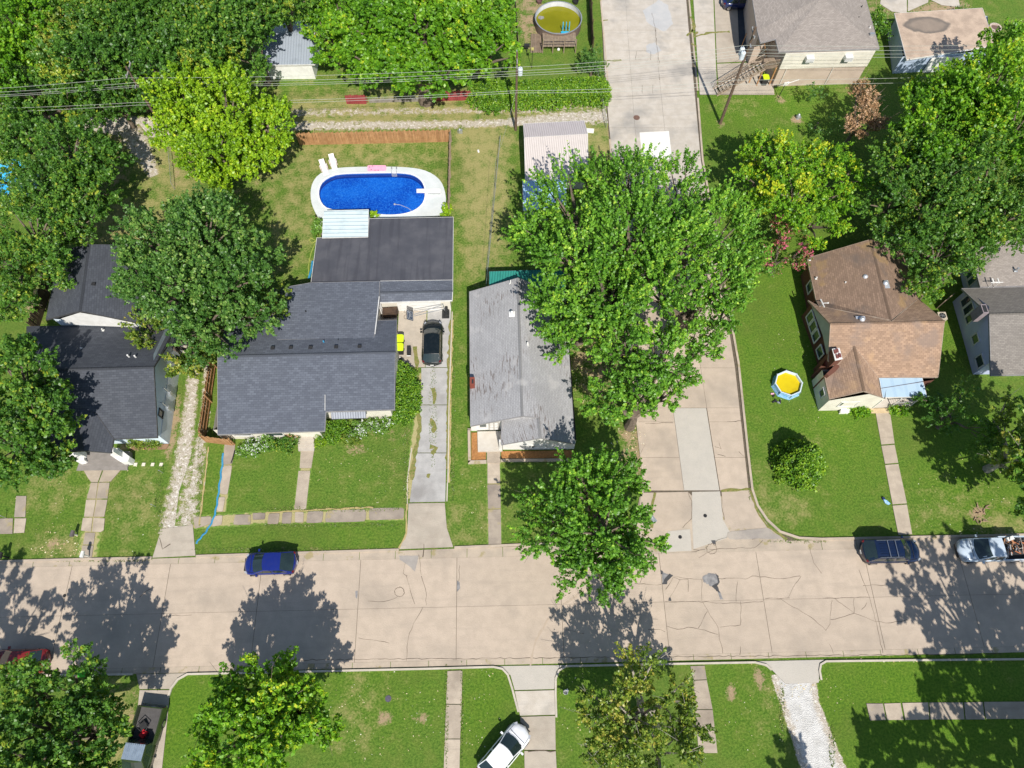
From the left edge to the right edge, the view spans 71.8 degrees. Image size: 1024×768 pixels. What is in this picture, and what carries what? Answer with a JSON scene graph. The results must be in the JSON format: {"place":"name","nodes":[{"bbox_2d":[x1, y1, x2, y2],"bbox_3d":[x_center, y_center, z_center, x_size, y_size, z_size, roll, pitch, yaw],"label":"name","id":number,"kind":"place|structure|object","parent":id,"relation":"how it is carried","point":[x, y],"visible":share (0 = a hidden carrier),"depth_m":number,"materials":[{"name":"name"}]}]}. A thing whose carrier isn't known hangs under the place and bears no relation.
{"place":"outdoors","nodes":[
{"label":"outdoors","id":0,"kind":"place"},
{"bbox_2d":[136,673,185,767],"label":"driveway","id":1,"kind":"structure","parent":0,"point":[157,681],"depth_m":54.73,"materials":[{"name":"concrete"}]},
{"bbox_2d":[118,703,167,767],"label":"pickup truck","id":2,"kind":"object","parent":1,"relation":"on","point":[138,752],"visible":0.97,"depth_m":52.68,"materials":[{"name":"grey paint"}]},
{"bbox_2d":[156,342,199,533],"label":"gravel driveway","id":3,"kind":"structure","parent":0,"point":[186,433],"depth_m":62.80,"materials":[{"name":"gravel"}]},
{"bbox_2d":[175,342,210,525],"bbox_3d":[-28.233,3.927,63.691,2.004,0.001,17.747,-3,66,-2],"label":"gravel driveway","id":4,"kind":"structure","parent":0,"point":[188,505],"depth_m":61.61,"materials":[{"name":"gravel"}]},
{"bbox_2d":[381,310,452,548],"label":"driveway","id":5,"kind":"structure","parent":0,"point":[427,526],"depth_m":62.92,"materials":[{"name":"concrete"}]},
{"bbox_2d":[409,320,453,479],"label":"weeds","id":6,"kind":"object","parent":5,"relation":"on","point":[416,446],"visible":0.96,"depth_m":64.06,"materials":[{"name":"plant"}]},
{"bbox_2d":[420,321,444,366],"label":"parked car","id":7,"kind":"object","parent":5,"relation":"on","point":[432,343],"visible":1,"depth_m":65.79,"materials":[{"name":"black paint"}]},
{"bbox_2d":[0,0,1023,767],"bbox_3d":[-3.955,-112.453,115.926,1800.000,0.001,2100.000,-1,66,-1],"label":"ground","id":8,"kind":"structure","parent":0,"point":[852,488],"depth_m":62.25,"materials":[{"name":"green plant"}]},
{"bbox_2d":[0,496,26,533],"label":"walkway","id":9,"kind":"structure","parent":8,"relation":"on","point":[6,525],"depth_m":60.07,"materials":[{"name":"concrete"}]},
{"bbox_2d":[26,270,52,325],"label":"fence","id":10,"kind":"object","parent":8,"relation":"on","point":[37,316],"visible":0.55,"depth_m":67.87,"materials":[{"name":"brown wood"}]},
{"bbox_2d":[0,0,85,104],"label":"tree","id":11,"kind":"object","parent":8,"relation":"on","point":[13,49],"visible":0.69,"depth_m":69.93,"materials":[{"name":"green plant"}]},
{"bbox_2d":[0,332,86,492],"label":"tree","id":12,"kind":"object","parent":8,"relation":"on","point":[30,433],"visible":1,"depth_m":55.90,"materials":[{"name":"green plant"}]},
{"bbox_2d":[0,61,101,131],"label":"tree","id":13,"kind":"object","parent":8,"relation":"on","point":[65,102],"visible":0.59,"depth_m":72.06,"materials":[{"name":"green plant"}]},
{"bbox_2d":[0,180,113,322],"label":"tree","id":14,"kind":"object","parent":8,"relation":"on","point":[14,246],"visible":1,"depth_m":62.56,"materials":[{"name":"green plant"}]},
{"bbox_2d":[29,5,103,102],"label":"tree","id":15,"kind":"object","parent":8,"relation":"on","point":[53,19],"visible":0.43,"depth_m":70.45,"materials":[{"name":"green plant"}]},
{"bbox_2d":[0,638,133,767],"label":"tree","id":16,"kind":"object","parent":8,"relation":"on","point":[81,710],"visible":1,"depth_m":46.48,"materials":[{"name":"green plant"}]},
{"bbox_2d":[0,101,137,228],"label":"tree","id":17,"kind":"object","parent":8,"relation":"on","point":[59,169],"visible":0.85,"depth_m":66.72,"materials":[{"name":"green plant"}]},
{"bbox_2d":[76,482,108,557],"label":"dry verge","id":18,"kind":"structure","parent":8,"relation":"on","point":[96,545],"depth_m":59.59,"materials":[{"name":"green plant"}]},
{"bbox_2d":[26,0,170,77],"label":"tree","id":19,"kind":"object","parent":8,"relation":"on","point":[82,5],"visible":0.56,"depth_m":70.29,"materials":[{"name":"green plant"}]},
{"bbox_2d":[22,0,176,112],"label":"tree","id":20,"kind":"object","parent":8,"relation":"on","point":[107,65],"visible":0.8,"depth_m":69.34,"materials":[{"name":"green plant"}]},
{"bbox_2d":[81,470,120,557],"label":"walkway","id":21,"kind":"structure","parent":8,"relation":"on","point":[102,492],"depth_m":60.68,"materials":[{"name":"concrete"}]},
{"bbox_2d":[26,244,183,470],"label":"house","id":22,"kind":"structure","parent":8,"relation":"on","point":[124,390],"depth_m":61.95,"materials":[{"name":"grey"}]},
{"bbox_2d":[70,69,149,128],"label":"tree","id":23,"kind":"object","parent":8,"relation":"on","point":[120,108],"visible":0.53,"depth_m":73.38,"materials":[{"name":"green plant"}]},
{"bbox_2d":[84,116,189,138],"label":"gravel alley","id":24,"kind":"structure","parent":8,"relation":"on","point":[112,128],"depth_m":78.12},
{"bbox_2d":[118,124,160,177],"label":"gravel alley","id":25,"kind":"structure","parent":8,"relation":"on","point":[135,142],"depth_m":76.76,"materials":[{"name":"gravel"}]},
{"bbox_2d":[116,7,215,99],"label":"tree","id":26,"kind":"object","parent":8,"relation":"on","point":[168,51],"visible":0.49,"depth_m":70.12,"materials":[{"name":"green plant"}]},
{"bbox_2d":[152,525,195,557],"bbox_3d":[-28.244,13.227,59.526,3.563,0.050,2.714,-1,66,-1],"label":"driveway apron","id":27,"kind":"object","parent":8,"relation":"on","point":[180,540],"visible":1,"depth_m":59.44,"materials":[{"name":"concrete"}]},
{"bbox_2d":[105,180,286,371],"bbox_3d":[-27.722,-9.081,62.806,16.392,12.529,17.408,-1,66,-1],"label":"tree","id":28,"kind":"object","parent":8,"relation":"on","point":[191,300],"visible":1,"depth_m":60.22,"materials":[{"name":"green plant"}]},
{"bbox_2d":[139,0,255,74],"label":"tree","id":29,"kind":"object","parent":8,"relation":"on","point":[182,9],"visible":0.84,"depth_m":70.16,"materials":[{"name":"green plant"}]},
{"bbox_2d":[117,273,291,379],"bbox_3d":[-27.163,-4.133,64.015,15.505,6.278,9.576,-12,67,-6],"label":"tree","id":30,"kind":"object","parent":8,"relation":"on","point":[175,370],"visible":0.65,"depth_m":62.58,"materials":[{"name":"green plant"}]},
{"bbox_2d":[198,362,216,437],"bbox_3d":[-27.499,1.327,63.852,0.190,1.873,7.122,-2,66,-1],"label":"fence","id":31,"kind":"object","parent":8,"relation":"on","point":[206,406],"visible":0.93,"depth_m":63.75,"materials":[{"name":"orange wood"}]},
{"bbox_2d":[135,55,296,199],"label":"tree","id":32,"kind":"object","parent":8,"relation":"on","point":[227,137],"visible":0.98,"depth_m":68.20,"materials":[{"name":"green plant"}]},
{"bbox_2d":[217,444,234,511],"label":"walkway","id":33,"kind":"structure","parent":8,"relation":"on","point":[229,450],"depth_m":61.90,"materials":[{"name":"concrete"}]},
{"bbox_2d":[189,0,290,85],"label":"tree","id":34,"kind":"object","parent":8,"relation":"on","point":[263,28],"visible":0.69,"depth_m":73.18,"materials":[{"name":"green plant"}]},
{"bbox_2d":[235,434,271,457],"bbox_3d":[-22.639,5.504,62.237,3.445,1.734,2.033,-30,70,-13],"label":"shrub","id":35,"kind":"object","parent":8,"relation":"on","point":[253,448],"visible":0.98,"depth_m":62.09,"materials":[{"name":"green plant"}]},
{"bbox_2d":[181,645,344,767],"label":"tree","id":36,"kind":"object","parent":8,"relation":"on","point":[266,728],"visible":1,"depth_m":46.77,"materials":[{"name":"green plant"}]},
{"bbox_2d":[245,0,325,31],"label":"tree","id":37,"kind":"object","parent":8,"relation":"on","point":[308,4],"visible":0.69,"depth_m":75.05,"materials":[{"name":"green plant"}]},
{"bbox_2d":[263,21,320,78],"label":"shed","id":38,"kind":"structure","parent":8,"relation":"on","point":[289,52],"depth_m":79.67,"materials":[{"name":"grey metal"}]},
{"bbox_2d":[196,548,398,556],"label":"kerb","id":39,"kind":"structure","parent":8,"relation":"on","point":[306,552],"depth_m":59.17,"materials":[{"name":"concrete"}]},
{"bbox_2d":[193,507,403,529],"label":"stepping path","id":40,"kind":"structure","parent":8,"relation":"on","point":[343,516],"depth_m":60.42,"materials":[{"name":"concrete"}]},
{"bbox_2d":[294,451,313,508],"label":"walkway","id":41,"kind":"structure","parent":8,"relation":"on","point":[306,458],"depth_m":61.73,"materials":[{"name":"concrete"}]},
{"bbox_2d":[199,320,453,547],"bbox_3d":[-16.248,3.958,63.739,21.761,0.001,21.889,-1,66,-1],"label":"dry grass edge","id":42,"kind":"object","parent":8,"relation":"on","point":[367,506],"visible":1,"depth_m":61.32,"materials":[{"name":"plant"}]},
{"bbox_2d":[294,0,360,65],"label":"tree","id":43,"kind":"object","parent":8,"relation":"on","point":[314,18],"visible":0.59,"depth_m":76.79,"materials":[{"name":"green plant"}]},
{"bbox_2d":[213,209,453,450],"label":"house","id":44,"kind":"structure","parent":8,"relation":"on","point":[329,351],"depth_m":63.85,"materials":[{"name":"stone"}]},
{"bbox_2d":[324,419,349,445],"bbox_3d":[-15.649,4.113,63.078,2.600,1.217,2.454,-19,67,-9],"label":"shrub","id":45,"kind":"object","parent":8,"relation":"on","point":[335,430],"visible":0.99,"depth_m":62.84,"materials":[{"name":"green plant"}]},
{"bbox_2d":[167,666,518,711],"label":"kerb","id":46,"kind":"structure","parent":8,"relation":"on","point":[301,671],"depth_m":55.40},
{"bbox_2d":[344,415,396,442],"bbox_3d":[-12.659,3.822,63.155,4.800,1.603,2.105,-11,66,-5],"label":"shrub","id":47,"kind":"object","parent":8,"relation":"on","point":[374,426],"visible":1,"depth_m":63.13,"materials":[{"name":"green plant"}]},
{"bbox_2d":[295,129,449,144],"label":"fence","id":48,"kind":"object","parent":8,"relation":"on","point":[323,137],"visible":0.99,"depth_m":76.50,"materials":[{"name":"orange wood"}]},
{"bbox_2d":[311,166,445,218],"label":"swimming pool","id":49,"kind":"structure","parent":8,"relation":"on","point":[398,192],"depth_m":74.48,"materials":[{"name":"liquid"}]},
{"bbox_2d":[392,360,422,426],"bbox_3d":[-9.834,0.636,64.311,3.445,1.895,6.605,-1,66,-1],"label":"hedge","id":50,"kind":"object","parent":8,"relation":"on","point":[402,403],"visible":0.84,"depth_m":63.82,"materials":[{"name":"green plant"}]},
{"bbox_2d":[230,103,606,118],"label":"gravel alley","id":51,"kind":"structure","parent":8,"relation":"on","point":[347,112],"depth_m":79.25,"materials":[{"name":"gravel"}]},
{"bbox_2d":[322,0,522,107],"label":"tree","id":52,"kind":"object","parent":8,"relation":"on","point":[442,37],"visible":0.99,"depth_m":71.29,"materials":[{"name":"green plant"}]},
{"bbox_2d":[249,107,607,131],"bbox_3d":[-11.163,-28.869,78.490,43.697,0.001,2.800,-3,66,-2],"label":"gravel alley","id":53,"kind":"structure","parent":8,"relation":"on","point":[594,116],"depth_m":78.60,"materials":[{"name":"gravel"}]},
{"bbox_2d":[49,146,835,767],"bbox_3d":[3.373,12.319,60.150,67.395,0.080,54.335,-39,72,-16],"label":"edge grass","id":54,"kind":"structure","parent":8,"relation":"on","point":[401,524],"depth_m":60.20,"materials":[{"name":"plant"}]},
{"bbox_2d":[444,670,461,767],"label":"walkway","id":55,"kind":"structure","parent":8,"relation":"on","point":[454,696],"depth_m":54.14,"materials":[{"name":"concrete"}]},
{"bbox_2d":[487,463,500,544],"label":"walkway","id":56,"kind":"structure","parent":8,"relation":"on","point":[494,516],"depth_m":61.01,"materials":[{"name":"concrete"}]},
{"bbox_2d":[468,428,573,463],"bbox_3d":[0.798,5.471,63.172,9.512,0.200,3.313,-1,66,-1],"label":"planting bed","id":57,"kind":"object","parent":8,"relation":"on","point":[475,456],"visible":0.93,"depth_m":62.76,"materials":[{"name":"soil"}]},
{"bbox_2d":[469,278,575,462],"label":"house","id":58,"kind":"structure","parent":8,"relation":"on","point":[521,392],"depth_m":62.55,"materials":[{"name":"grey"}]},
{"bbox_2d":[489,269,565,298],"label":"lean to","id":59,"kind":"object","parent":8,"relation":"on","point":[495,277],"visible":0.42,"depth_m":67.57,"materials":[{"name":"teal metal"}]},
{"bbox_2d":[465,75,611,112],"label":"hedge","id":60,"kind":"object","parent":8,"relation":"on","point":[561,84],"visible":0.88,"depth_m":78.75,"materials":[{"name":"green plant"}]},
{"bbox_2d":[523,120,587,188],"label":"shed","id":61,"kind":"structure","parent":8,"relation":"on","point":[543,140],"depth_m":73.84,"materials":[{"name":"white metal"}]},
{"bbox_2d":[530,1,581,52],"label":"above ground pool","id":62,"kind":"structure","parent":8,"relation":"on","point":[557,23],"depth_m":84.11,"materials":[{"name":"metal"}]},
{"bbox_2d":[507,442,671,609],"bbox_3d":[5.784,11.210,55.207,12.439,10.401,12.782,-1,66,-1],"label":"tree","id":63,"kind":"object","parent":8,"relation":"on","point":[623,549],"visible":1,"depth_m":53.04,"materials":[{"name":"green plant"}]},
{"bbox_2d":[575,43,609,76],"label":"shrub","id":64,"kind":"object","parent":8,"relation":"on","point":[590,57],"visible":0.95,"depth_m":79.86,"materials":[{"name":"green plant"}]},
{"bbox_2d":[500,138,703,365],"bbox_3d":[7.656,-12.078,63.403,17.464,14.476,21.999,-1,66,-1],"label":"tree","id":65,"kind":"object","parent":8,"relation":"on","point":[588,279],"visible":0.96,"depth_m":60.42,"materials":[{"name":"green plant"}]},
{"bbox_2d":[561,639,717,767],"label":"tree","id":66,"kind":"object","parent":8,"relation":"on","point":[640,723],"visible":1,"depth_m":47.96,"materials":[{"name":"green plant"}]},
{"bbox_2d":[575,302,731,431],"bbox_3d":[12.095,-0.905,60.512,14.110,10.687,10.838,-1,66,-1],"label":"tree","id":67,"kind":"object","parent":8,"relation":"on","point":[634,364],"visible":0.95,"depth_m":58.17,"materials":[{"name":"green plant"}]},
{"bbox_2d":[555,661,771,716],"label":"kerb","id":68,"kind":"structure","parent":8,"relation":"on","point":[690,663],"depth_m":55.75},
{"bbox_2d":[614,147,779,346],"bbox_3d":[17.122,-11.834,63.951,13.960,13.410,18.476,15,67,6],"label":"tree","id":69,"kind":"object","parent":8,"relation":"on","point":[709,245],"visible":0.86,"depth_m":60.68,"materials":[{"name":"green plant"}]},
{"bbox_2d":[690,666,716,752],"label":"walkway","id":70,"kind":"structure","parent":8,"relation":"on","point":[701,689],"depth_m":54.71,"materials":[{"name":"concrete"}]},
{"bbox_2d":[693,0,773,94],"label":"parking pad","id":71,"kind":"object","parent":8,"relation":"on","point":[725,20],"visible":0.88,"depth_m":83.44,"materials":[{"name":"concrete"}]},
{"bbox_2d":[713,54,779,95],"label":"staircase","id":72,"kind":"structure","parent":71,"relation":"on","point":[767,62],"depth_m":79.47,"materials":[{"name":"brown wood"}]},
{"bbox_2d":[719,27,756,124],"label":"utility pole","id":73,"kind":"object","parent":8,"relation":"on","point":[742,53],"visible":0.99,"depth_m":71.38,"materials":[{"name":"brown wood"}]},
{"bbox_2d":[0,44,998,96],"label":"power line","id":74,"kind":"object","parent":73,"relation":"attached to","point":[504,71],"visible":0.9,"depth_m":70.23,"materials":[{"name":"metal"}]},
{"bbox_2d":[16,77,1023,111],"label":"power line","id":75,"kind":"object","parent":73,"relation":"attached to","point":[488,94],"visible":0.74,"depth_m":71.85,"materials":[{"name":"metal"}]},
{"bbox_2d":[757,210,813,277],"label":"flowering tree","id":76,"kind":"object","parent":8,"relation":"on","point":[786,230],"visible":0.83,"depth_m":67.15,"materials":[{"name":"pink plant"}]},
{"bbox_2d":[771,370,803,399],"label":"paddling pool","id":77,"kind":"structure","parent":8,"relation":"on","point":[786,384],"depth_m":65.41,"materials":[{"name":"yellow plastic"}]},
{"bbox_2d":[757,660,823,683],"bbox_3d":[22.127,22.712,55.744,5.458,0.050,1.682,-1,66,-1],"label":"driveway apron","id":78,"kind":"object","parent":8,"relation":"on","point":[796,671],"visible":1,"depth_m":55.77,"materials":[{"name":"concrete"}]},
{"bbox_2d":[767,436,828,491],"bbox_3d":[25.198,6.343,60.944,5.218,3.961,5.238,-1,66,-1],"label":"shrub","id":79,"kind":"object","parent":8,"relation":"on","point":[809,458],"visible":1,"depth_m":60.74,"materials":[{"name":"green plant"}]},
{"bbox_2d":[727,125,875,250],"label":"tree","id":80,"kind":"object","parent":8,"relation":"on","point":[794,196],"visible":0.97,"depth_m":67.35,"materials":[{"name":"green plant"}]},
{"bbox_2d":[743,0,879,85],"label":"house","id":81,"kind":"structure","parent":8,"relation":"on","point":[790,26],"depth_m":78.44,"materials":[{"name":"beige"}]},
{"bbox_2d":[697,98,1023,539],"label":"kerb","id":82,"kind":"structure","parent":8,"relation":"on","point":[812,538],"depth_m":60.80,"materials":[{"name":"concrete"}]},
{"bbox_2d":[841,74,897,149],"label":"dead tree","id":83,"kind":"object","parent":8,"relation":"on","point":[874,123],"visible":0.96,"depth_m":71.93,"materials":[{"name":"brown plant"}]},
{"bbox_2d":[801,239,944,413],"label":"house","id":84,"kind":"structure","parent":8,"relation":"on","point":[869,353],"depth_m":63.88,"materials":[{"name":"brown"}]},
{"bbox_2d":[870,5,893,40],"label":"shrub","id":85,"kind":"object","parent":8,"relation":"on","point":[881,15],"visible":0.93,"depth_m":82.81,"materials":[{"name":"green plant"}]},
{"bbox_2d":[876,413,911,534],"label":"walkway","id":86,"kind":"structure","parent":8,"relation":"on","point":[897,492],"depth_m":62.36,"materials":[{"name":"concrete"}]},
{"bbox_2d":[880,0,959,12],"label":"patio","id":87,"kind":"structure","parent":8,"relation":"on","point":[898,6],"depth_m":87.04,"materials":[{"name":"concrete"}]},
{"bbox_2d":[819,658,1023,679],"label":"kerb","id":88,"kind":"structure","parent":8,"relation":"on","point":[889,660],"depth_m":56.06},
{"bbox_2d":[852,125,994,250],"bbox_3d":[38.042,-18.198,67.459,10.880,12.537,13.958,14,67,5],"label":"tree","id":89,"kind":"object","parent":8,"relation":"on","point":[935,186],"visible":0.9,"depth_m":64.80,"materials":[{"name":"green plant"}]},
{"bbox_2d":[888,69,981,183],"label":"tree","id":90,"kind":"object","parent":8,"relation":"on","point":[911,119],"visible":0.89,"depth_m":66.49,"materials":[{"name":"green plant"}]},
{"bbox_2d":[872,205,1002,303],"bbox_3d":[39.380,-12.326,66.345,10.802,9.803,9.189,-20,68,-9],"label":"tree","id":91,"kind":"object","parent":8,"relation":"on","point":[961,253],"visible":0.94,"depth_m":64.30,"materials":[{"name":"green plant"}]},
{"bbox_2d":[866,702,1023,720],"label":"walkway","id":92,"kind":"structure","parent":8,"relation":"on","point":[972,710],"depth_m":54.67,"materials":[{"name":"concrete"}]},
{"bbox_2d":[910,374,1011,463],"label":"tree","id":93,"kind":"object","parent":8,"relation":"on","point":[945,419],"visible":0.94,"depth_m":61.02,"materials":[{"name":"green plant"}]},
{"bbox_2d":[924,17,1023,171],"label":"tree","id":94,"kind":"object","parent":8,"relation":"on","point":[970,84],"visible":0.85,"depth_m":66.51,"materials":[{"name":"green plant"}]},
{"bbox_2d":[930,123,1023,255],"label":"tree","id":95,"kind":"object","parent":8,"relation":"on","point":[995,195],"visible":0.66,"depth_m":63.82,"materials":[{"name":"green plant"}]},
{"bbox_2d":[977,385,1023,478],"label":"tree","id":96,"kind":"object","parent":8,"relation":"on","point":[1001,459],"visible":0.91,"depth_m":57.09,"materials":[{"name":"green plant"}]},
{"bbox_2d":[1006,395,1023,520],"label":"tree","id":97,"kind":"object","parent":8,"relation":"on","point":[1018,478],"visible":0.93,"depth_m":54.59,"materials":[{"name":"green plant"}]},
{"bbox_2d":[0,537,1023,674],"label":"street","id":98,"kind":"structure","parent":0,"point":[762,599],"depth_m":57.50,"materials":[{"name":"concrete"}]},
{"bbox_2d":[0,646,50,673],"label":"parked car","id":99,"kind":"object","parent":98,"relation":"on","point":[9,654],"visible":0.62,"depth_m":54.68,"materials":[{"name":"red paint"}]},
{"bbox_2d":[244,549,297,576],"bbox_3d":[-19.870,14.724,58.092,4.372,1.515,2.250,-1,66,-1],"label":"parked car","id":100,"kind":"object","parent":98,"relation":"on","point":[284,563],"visible":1,"depth_m":57.64,"materials":[{"name":"paint"}]},
{"bbox_2d":[859,536,920,564],"bbox_3d":[31.562,13.848,58.758,4.968,1.865,2.380,-1,66,-1],"label":"parked car","id":101,"kind":"object","parent":98,"relation":"on","point":[883,551],"visible":1,"depth_m":58.25,"materials":[{"name":"blue paint"}]},
{"bbox_2d":[953,535,1023,563],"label":"pickup truck","id":102,"kind":"object","parent":98,"relation":"on","point":[972,550],"visible":0.96,"depth_m":58.68,"materials":[{"name":"silver metal"}]},
{"bbox_2d":[497,665,564,767],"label":"driveway","id":103,"kind":"structure","parent":0,"point":[542,733],"depth_m":54.52,"materials":[{"name":"concrete"}]},
{"bbox_2d":[476,721,530,767],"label":"parked car","id":104,"kind":"object","parent":103,"relation":"on","point":[509,745],"visible":1,"depth_m":52.29,"materials":[{"name":"white paint"}]},
{"bbox_2d":[600,0,798,552],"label":"side road","id":105,"kind":"structure","parent":0,"point":[695,461],"depth_m":65.99,"materials":[{"name":"concrete"}]},
{"bbox_2d":[770,675,846,767],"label":"gravel driveway","id":106,"kind":"structure","parent":0,"point":[806,721],"depth_m":54.20,"materials":[{"name":"gravel"}]},
{"bbox_2d":[888,8,992,73],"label":"garage","id":107,"kind":"structure","parent":0,"point":[924,38],"depth_m":81.59,"materials":[{"name":"brown"}]},
{"bbox_2d":[953,239,1023,375],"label":"house","id":108,"kind":"structure","parent":0,"point":[988,304],"depth_m":65.84,"materials":[{"name":"grey"}]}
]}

